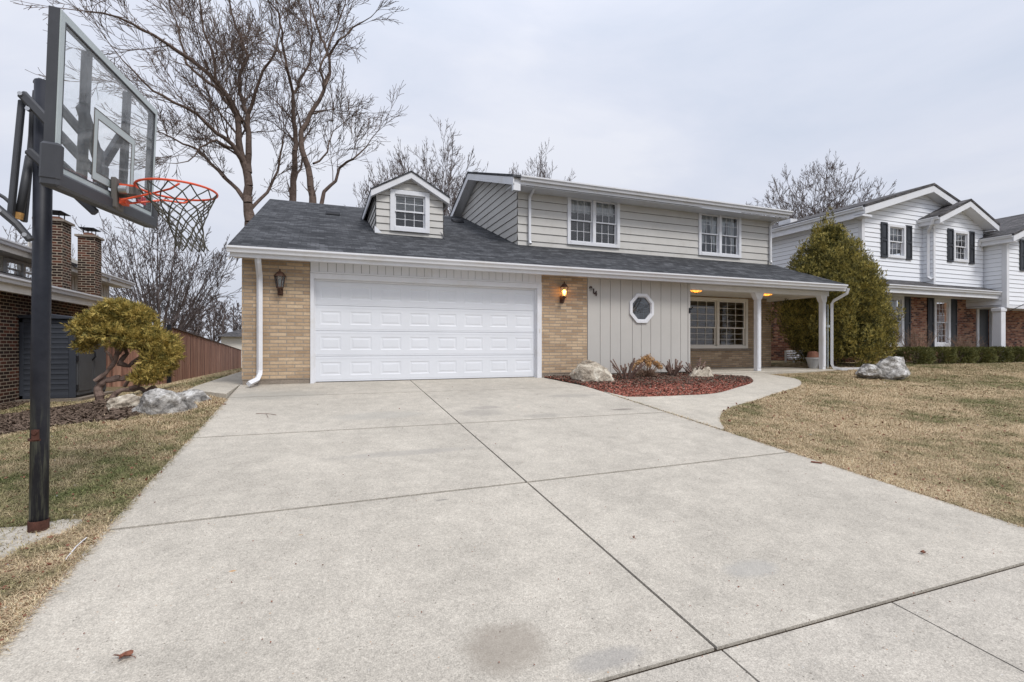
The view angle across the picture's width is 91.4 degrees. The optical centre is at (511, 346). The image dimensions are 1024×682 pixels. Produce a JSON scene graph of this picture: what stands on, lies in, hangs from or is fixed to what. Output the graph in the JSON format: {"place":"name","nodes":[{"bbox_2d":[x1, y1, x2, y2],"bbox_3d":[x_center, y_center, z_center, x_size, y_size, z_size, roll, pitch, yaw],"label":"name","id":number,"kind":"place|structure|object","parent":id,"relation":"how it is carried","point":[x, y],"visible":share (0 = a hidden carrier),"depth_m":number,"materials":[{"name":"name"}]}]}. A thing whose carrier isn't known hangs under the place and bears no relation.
{"place":"outdoors","nodes":[
{"label":"outdoors","id":0,"kind":"place"},
{"bbox_2d":[188,371,241,398],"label":"side walk","id":1,"kind":"structure","parent":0,"point":[225,387],"depth_m":9.29,"materials":[{"name":"concrete"}]},
{"bbox_2d":[0,360,1023,640],"bbox_3d":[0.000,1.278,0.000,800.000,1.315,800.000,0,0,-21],"label":"ground","id":2,"kind":"structure","parent":0,"point":[778,362],"depth_m":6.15,"materials":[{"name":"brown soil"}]},
{"bbox_2d":[0,400,28,409],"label":"bark mulch","id":3,"kind":"object","parent":2,"relation":"on","point":[10,405],"visible":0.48,"depth_m":10.15,"materials":[{"name":"brown wood"}]},
{"bbox_2d":[3,226,31,277],"bbox_3d":[-26.046,-2.470,25.999,5.078,8.305,3.731,0,0,15],"label":"bare tree","id":4,"kind":"object","parent":2,"relation":"on","point":[16,235],"visible":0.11,"depth_m":26.86,"materials":[{"name":"plant"}]},
{"bbox_2d":[0,519,81,558],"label":"footing patch","id":5,"kind":"object","parent":2,"relation":"on","point":[9,537],"visible":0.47,"depth_m":3.43,"materials":[{"name":"concrete"}]},
{"bbox_2d":[0,5,218,532],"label":"basketball hoop","id":6,"kind":"object","parent":5,"relation":"on","point":[47,166],"visible":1,"depth_m":3.47,"materials":[{"name":"paint"}]},
{"bbox_2d":[15,391,113,402],"bbox_3d":[-10.512,1.298,11.839,1.190,0.265,1.940,0,0,-21],"label":"shed pad","id":7,"kind":"object","parent":2,"relation":"on","point":[85,397],"visible":0.29,"depth_m":11.10,"materials":[{"name":"grey concrete"}]},
{"bbox_2d":[18,314,105,398],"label":"storage shed","id":8,"kind":"structure","parent":7,"relation":"on","point":[73,374],"depth_m":11.14,"materials":[{"name":"plastic"}]},
{"bbox_2d":[77,340,92,394],"bbox_3d":[-9.956,0.295,11.636,0.040,1.630,0.800,0,0,-21],"label":"shed door","id":9,"kind":"structure","parent":8,"relation":"in","point":[85,363],"depth_m":11.63,"materials":[{"name":"grey wood"}]},
{"bbox_2d":[93,344,105,391],"bbox_3d":[-10.250,0.295,12.396,0.040,1.630,0.810,0,0,-21],"label":"shed door","id":10,"kind":"structure","parent":8,"relation":"in","point":[99,363],"depth_m":12.37,"materials":[{"name":"grey wood"}]},
{"bbox_2d":[0,210,135,404],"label":"brick house","id":11,"kind":"structure","parent":2,"relation":"on","point":[82,283],"depth_m":13.10,"materials":[{"name":"brown brick"}]},
{"bbox_2d":[3,257,31,276],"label":"window","id":12,"kind":"structure","parent":11,"relation":"in","point":[21,266],"depth_m":13.72,"materials":[{"name":"white paint"}]},
{"bbox_2d":[0,395,140,435],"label":"bark mulch","id":13,"kind":"object","parent":2,"relation":"on","point":[88,411],"visible":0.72,"depth_m":7.04,"materials":[{"name":"brown wood"}]},
{"bbox_2d":[0,367,241,655],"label":"grass","id":14,"kind":"structure","parent":2,"relation":"on","point":[15,447],"depth_m":4.43,"materials":[{"name":"beige plant"}]},
{"bbox_2d":[66,537,86,558],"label":"twig","id":15,"kind":"object","parent":14,"relation":"on","point":[75,547],"visible":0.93,"depth_m":3.24,"materials":[{"name":"white wood"}]},
{"bbox_2d":[59,296,187,400],"bbox_3d":[-6.888,0.130,8.935,1.790,2.097,1.343,0,0,-21],"label":"juniper bush","id":16,"kind":"object","parent":2,"relation":"on","point":[159,348],"visible":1,"depth_m":8.80,"materials":[{"name":"green plant"}]},
{"bbox_2d":[106,394,140,410],"bbox_3d":[-5.734,0.931,7.505,0.630,0.422,0.529,0,0,-21],"label":"boulder","id":17,"kind":"object","parent":2,"relation":"on","point":[128,400],"visible":0.38,"depth_m":7.39,"materials":[{"name":"beige stone"}]},
{"bbox_2d":[71,196,241,335],"bbox_3d":[-17.826,-3.134,26.232,8.321,9.460,8.140,0,0,35],"label":"multi stem tree","id":18,"kind":"object","parent":2,"relation":"on","point":[158,300],"visible":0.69,"depth_m":25.82,"materials":[{"name":"plant"}]},
{"bbox_2d":[10,0,315,225],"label":"maple tree","id":19,"kind":"object","parent":2,"relation":"on","point":[245,158],"visible":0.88,"depth_m":24.64,"materials":[{"name":"brown plant"}]},
{"bbox_2d":[131,388,197,415],"bbox_3d":[-5.071,0.909,7.228,0.866,0.617,0.651,0,0,-21],"label":"boulder","id":20,"kind":"object","parent":2,"relation":"on","point":[157,401],"visible":0.61,"depth_m":7.04,"materials":[{"name":"grey stone"}]},
{"bbox_2d":[106,325,240,386],"bbox_3d":[-16.547,0.595,27.112,2.645,2.530,25.503,0,0,-21],"label":"wood fence","id":21,"kind":"object","parent":2,"relation":"on","point":[205,356],"visible":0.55,"depth_m":19.75,"materials":[{"name":"brown wood"}]},
{"bbox_2d":[170,306,211,334],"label":"bare tree","id":22,"kind":"object","parent":2,"relation":"on","point":[197,330],"visible":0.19,"depth_m":42.77,"materials":[{"name":"brown plant"}]},
{"bbox_2d":[177,389,211,402],"bbox_3d":[-5.116,0.892,7.987,0.667,0.390,0.483,0,0,-21],"label":"boulder","id":23,"kind":"object","parent":2,"relation":"on","point":[196,395],"visible":0.31,"depth_m":7.94,"materials":[{"name":"grey stone"}]},
{"bbox_2d":[181,292,240,341],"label":"bare tree","id":24,"kind":"object","parent":2,"relation":"on","point":[214,331],"visible":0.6,"depth_m":44.68,"materials":[{"name":"plant"}]},
{"bbox_2d":[211,301,241,333],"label":"bare tree","id":25,"kind":"object","parent":2,"relation":"on","point":[235,326],"visible":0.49,"depth_m":50.79,"materials":[{"name":"plant"}]},
{"bbox_2d":[215,329,241,366],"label":"distant house","id":26,"kind":"structure","parent":2,"relation":"on","point":[233,339],"depth_m":41.48,"materials":[{"name":"grey"}]},
{"bbox_2d":[210,0,364,200],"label":"maple tree","id":27,"kind":"object","parent":2,"relation":"on","point":[292,191],"visible":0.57,"depth_m":27.54,"materials":[{"name":"brown plant"}]},
{"bbox_2d":[224,0,408,203],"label":"maple tree","id":28,"kind":"object","parent":2,"relation":"on","point":[310,189],"visible":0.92,"depth_m":25.85,"materials":[{"name":"brown plant"}]},
{"bbox_2d":[344,158,387,207],"bbox_3d":[-10.855,-6.758,38.939,7.866,15.146,6.403,0,0,38],"label":"bare tree","id":29,"kind":"object","parent":2,"relation":"on","point":[369,180],"visible":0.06,"depth_m":38.34,"materials":[{"name":"plant"}]},
{"bbox_2d":[363,115,487,215],"bbox_3d":[-5.782,-7.947,38.572,11.148,17.479,11.506,0,0,-21],"label":"bare tree","id":30,"kind":"object","parent":2,"relation":"on","point":[450,185],"visible":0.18,"depth_m":37.08,"materials":[{"name":"plant"}]},
{"bbox_2d":[508,142,575,180],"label":"bare tree","id":31,"kind":"object","parent":2,"relation":"on","point":[543,172],"visible":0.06,"depth_m":42.55,"materials":[{"name":"plant"}]},
{"bbox_2d":[226,170,858,386],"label":"house","id":32,"kind":"structure","parent":2,"relation":"on","point":[371,292],"depth_m":12.34,"materials":[{"name":"brick"}]},
{"bbox_2d":[273,269,286,295],"bbox_3d":[-4.487,-1.242,9.655,0.240,0.505,0.254,0,0,-21],"label":"wall lantern","id":33,"kind":"object","parent":32,"relation":"attached to","point":[279,273],"depth_m":9.64,"materials":[{"name":"brown metal"}]},
{"bbox_2d":[390,189,429,233],"bbox_3d":[-2.655,-3.470,12.950,1.010,1.060,0.215,0,0,-21],"label":"dormer window","id":34,"kind":"structure","parent":32,"relation":"in","point":[396,205],"depth_m":12.94,"materials":[{"name":"white paint"}]},
{"bbox_2d":[316,281,533,382],"bbox_3d":[-1.729,-0.298,10.980,4.880,2.107,0.038,0,0,-21],"label":"garage door","id":35,"kind":"structure","parent":32,"relation":"in","point":[365,331],"depth_m":10.86,"materials":[{"name":"white metal"}]},
{"bbox_2d":[560,281,568,302],"bbox_3d":[1.232,-1.282,11.862,0.240,0.505,0.254,0,0,-21],"label":"wall lantern","id":36,"kind":"object","parent":32,"relation":"attached to","point":[564,286],"depth_m":11.81,"materials":[{"name":"brown metal"}]},
{"bbox_2d":[567,197,619,247],"bbox_3d":[2.405,-3.675,14.836,1.770,1.450,0.210,0,0,-21],"label":"window","id":37,"kind":"structure","parent":32,"relation":"in","point":[575,205],"depth_m":14.78,"materials":[{"name":"white paint"}]},
{"bbox_2d":[629,293,653,322],"bbox_3d":[3.250,-0.965,12.940,0.724,0.746,0.415,0,0,-21],"label":"octagon window","id":38,"kind":"structure","parent":32,"relation":"in","point":[634,314],"depth_m":12.80,"materials":[{"name":"white paint"}]},
{"bbox_2d":[690,297,747,348],"bbox_3d":[6.782,-0.755,16.535,2.560,1.670,0.170,0,0,-21],"label":"porch window","id":39,"kind":"structure","parent":32,"relation":"in","point":[716,301],"depth_m":16.52,"materials":[{"name":"white glass"}]},
{"bbox_2d":[698,213,740,257],"bbox_3d":[6.851,-3.675,16.551,1.780,1.450,0.210,0,0,-21],"label":"window","id":40,"kind":"structure","parent":32,"relation":"in","point":[717,223],"depth_m":16.55,"materials":[{"name":"white paint"}]},
{"bbox_2d":[569,360,613,382],"bbox_3d":[1.859,0.704,11.513,0.978,0.769,0.744,0,0,-21],"label":"boulder","id":41,"kind":"object","parent":2,"relation":"on","point":[588,370],"visible":0.55,"depth_m":11.26,"materials":[{"name":"beige stone"}]},
{"bbox_2d":[544,373,752,396],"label":"red mulch","id":42,"kind":"object","parent":2,"relation":"on","point":[651,390],"visible":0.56,"depth_m":10.81,"materials":[{"name":"red wood"}]},
{"bbox_2d":[610,358,645,379],"bbox_3d":[2.728,0.559,11.757,0.808,0.572,0.432,0,0,21],"label":"cut shrub","id":43,"kind":"object","parent":42,"relation":"on","point":[630,373],"visible":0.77,"depth_m":11.68,"materials":[{"name":"brown plant"}]},
{"bbox_2d":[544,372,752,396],"bbox_3d":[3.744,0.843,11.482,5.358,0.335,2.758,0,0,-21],"label":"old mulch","id":44,"kind":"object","parent":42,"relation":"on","point":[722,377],"visible":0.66,"depth_m":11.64,"materials":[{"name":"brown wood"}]},
{"bbox_2d":[629,353,663,376],"bbox_3d":[3.287,0.477,12.252,0.967,0.602,0.537,0,0,-3],"label":"hydrangea","id":45,"kind":"object","parent":44,"relation":"on","point":[648,360],"visible":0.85,"depth_m":12.19,"materials":[{"name":"brown plant"}]},
{"bbox_2d":[662,359,683,375],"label":"cut shrub","id":46,"kind":"object","parent":42,"relation":"on","point":[674,371],"visible":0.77,"depth_m":12.51,"materials":[{"name":"brown plant"}]},
{"bbox_2d":[683,358,705,373],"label":"cut shrub","id":47,"kind":"object","parent":42,"relation":"on","point":[689,370],"visible":0.52,"depth_m":12.77,"materials":[{"name":"brown plant"}]},
{"bbox_2d":[689,366,712,376],"bbox_3d":[4.750,0.780,12.706,0.726,0.520,0.457,0,0,-8],"label":"boulder","id":48,"kind":"object","parent":42,"relation":"on","point":[706,371],"visible":0.53,"depth_m":12.57,"materials":[{"name":"beige stone"}]},
{"bbox_2d":[692,367,836,373],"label":"porch floor","id":49,"kind":"structure","parent":2,"relation":"on","point":[765,370],"depth_m":14.75,"materials":[{"name":"concrete"}]},
{"bbox_2d":[805,351,818,367],"bbox_3d":[9.686,0.440,16.064,0.440,0.550,0.433,0,0,-21],"label":"flower pot","id":50,"kind":"object","parent":49,"relation":"on","point":[812,358],"visible":0.89,"depth_m":15.94,"materials":[{"name":"ceramic"}]},
{"bbox_2d":[785,350,803,362],"bbox_3d":[11.295,0.472,19.530,1.297,0.615,0.410,0,0,-21],"label":"garden bench","id":51,"kind":"object","parent":2,"relation":"on","point":[787,352],"visible":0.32,"depth_m":19.44,"materials":[{"name":"white paint"}]},
{"bbox_2d":[604,565,1023,681],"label":"expansion joint","id":52,"kind":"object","parent":2,"relation":"on","point":[715,650],"depth_m":2.65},
{"bbox_2d":[612,362,1023,526],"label":"grass","id":53,"kind":"structure","parent":2,"relation":"on","point":[863,436],"depth_m":7.53,"materials":[{"name":"beige plant"}]},
{"bbox_2d":[741,149,896,254],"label":"bare tree","id":54,"kind":"object","parent":2,"relation":"on","point":[841,202],"visible":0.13,"depth_m":48.57,"materials":[{"name":"plant"}]},
{"bbox_2d":[766,207,905,366],"bbox_3d":[10.773,-1.867,16.941,4.056,5.775,4.040,0,0,-21],"label":"cypress tree","id":55,"kind":"object","parent":2,"relation":"on","point":[864,321],"visible":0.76,"depth_m":15.96,"materials":[{"name":"green plant"}]},
{"bbox_2d":[855,364,881,378],"bbox_3d":[9.650,0.676,13.511,0.639,0.412,0.594,0,0,-21],"label":"boulder","id":56,"kind":"object","parent":2,"relation":"on","point":[870,371],"visible":1,"depth_m":13.33,"materials":[{"name":"grey stone"}]},
{"bbox_2d":[876,356,910,379],"bbox_3d":[10.352,0.621,13.573,1.073,0.702,0.730,0,0,-21],"label":"boulder","id":57,"kind":"object","parent":2,"relation":"on","point":[893,368],"visible":0.81,"depth_m":13.35,"materials":[{"name":"grey stone"}]},
{"bbox_2d":[877,328,910,359],"bbox_3d":[13.331,0.018,17.872,1.136,1.330,1.340,0,0,-6],"label":"bare shrub","id":58,"kind":"object","parent":2,"relation":"on","point":[892,343],"visible":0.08,"depth_m":17.58,"materials":[{"name":"brown plant"}]},
{"bbox_2d":[771,183,1023,361],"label":"neighbour house","id":59,"kind":"structure","parent":2,"relation":"on","point":[962,262],"depth_m":19.67,"materials":[{"name":"white brick"}]},
{"bbox_2d":[886,295,903,346],"bbox_3d":[14.616,-0.960,19.234,1.220,1.960,0.205,0,0,-21],"label":"window","id":60,"kind":"structure","parent":59,"relation":"in","point":[900,299],"depth_m":19.33,"materials":[{"name":"white paint"}]},
{"bbox_2d":[888,223,905,258],"bbox_3d":[14.500,-3.950,18.924,1.020,1.260,0.210,0,0,-21],"label":"window","id":61,"kind":"structure","parent":59,"relation":"in","point":[892,228],"depth_m":18.96,"materials":[{"name":"white paint"}]},
{"bbox_2d":[934,298,950,346],"bbox_3d":[17.435,-0.960,20.303,1.050,1.960,0.170,0,0,-21],"label":"window","id":62,"kind":"structure","parent":59,"relation":"in","point":[947,302],"depth_m":20.38,"materials":[{"name":"white paint"}]},
{"bbox_2d":[954,230,968,262],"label":"window","id":63,"kind":"structure","parent":59,"relation":"in","point":[957,234],"depth_m":19.84,"materials":[{"name":"white paint"}]},
{"bbox_2d":[979,309,987,346],"bbox_3d":[20.157,-0.450,21.444,0.910,2.260,0.040,0,0,-21],"label":"front door","id":64,"kind":"structure","parent":59,"relation":"in","point":[983,313],"depth_m":21.46,"materials":[{"name":"black wood"}]},
{"bbox_2d":[892,346,937,364],"bbox_3d":[13.976,0.371,17.346,1.428,0.784,1.033,0,0,-21],"label":"hedge shrub","id":65,"kind":"object","parent":2,"relation":"on","point":[927,352],"visible":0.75,"depth_m":17.05,"materials":[{"name":"green plant"}]},
{"bbox_2d":[898,326,942,359],"bbox_3d":[15.194,-0.126,18.767,1.406,1.518,1.296,0,0,24],"label":"bare shrub","id":66,"kind":"object","parent":2,"relation":"on","point":[913,337],"visible":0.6,"depth_m":18.72,"materials":[{"name":"brown plant"}]},
{"bbox_2d":[916,346,959,363],"bbox_3d":[15.166,0.371,17.808,1.189,0.775,1.052,0,0,-21],"label":"hedge shrub","id":67,"kind":"object","parent":2,"relation":"on","point":[947,356],"visible":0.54,"depth_m":17.45,"materials":[{"name":"green plant"}]},
{"bbox_2d":[936,346,979,363],"bbox_3d":[16.279,0.372,18.224,1.206,0.776,1.045,0,0,-21],"label":"hedge shrub","id":68,"kind":"object","parent":2,"relation":"on","point":[970,354],"visible":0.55,"depth_m":17.89,"materials":[{"name":"green plant"}]},
{"bbox_2d":[942,333,989,347],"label":"bare shrub","id":69,"kind":"object","parent":2,"relation":"on","point":[969,343],"visible":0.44,"depth_m":19.69,"materials":[{"name":"brown plant"}]},
{"bbox_2d":[961,346,998,362],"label":"hedge shrub","id":70,"kind":"object","parent":2,"relation":"on","point":[991,357],"visible":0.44,"depth_m":18.30,"materials":[{"name":"green plant"}]},
{"bbox_2d":[980,346,1014,362],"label":"hedge shrub","id":71,"kind":"object","parent":2,"relation":"on","point":[1001,351],"visible":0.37,"depth_m":18.70,"materials":[{"name":"green plant"}]},
{"bbox_2d":[994,346,1023,362],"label":"hedge shrub","id":72,"kind":"object","parent":2,"relation":"on","point":[1018,352],"visible":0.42,"depth_m":19.04,"materials":[{"name":"green plant"}]},
{"bbox_2d":[0,377,1023,681],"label":"driveway","id":73,"kind":"structure","parent":0,"point":[574,489],"depth_m":3.47,"materials":[{"name":"concrete"}]},
{"bbox_2d":[114,650,135,658],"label":"dead leaf","id":74,"kind":"object","parent":73,"relation":"on","point":[127,653],"visible":1,"depth_m":2.29,"materials":[{"name":"brown plant"}]},
{"bbox_2d":[0,0,1023,342],"label":"sky","id":75,"kind":"structure","parent":0,"point":[702,99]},
{"bbox_2d":[605,373,800,429],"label":"front walk","id":76,"kind":"structure","parent":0,"point":[705,408],"depth_m":9.49,"materials":[{"name":"concrete"}]},
{"bbox_2d":[610,566,1023,681],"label":"sidewalk","id":77,"kind":"structure","parent":0,"point":[918,641],"depth_m":2.51,"materials":[{"name":"concrete"}]}
]}

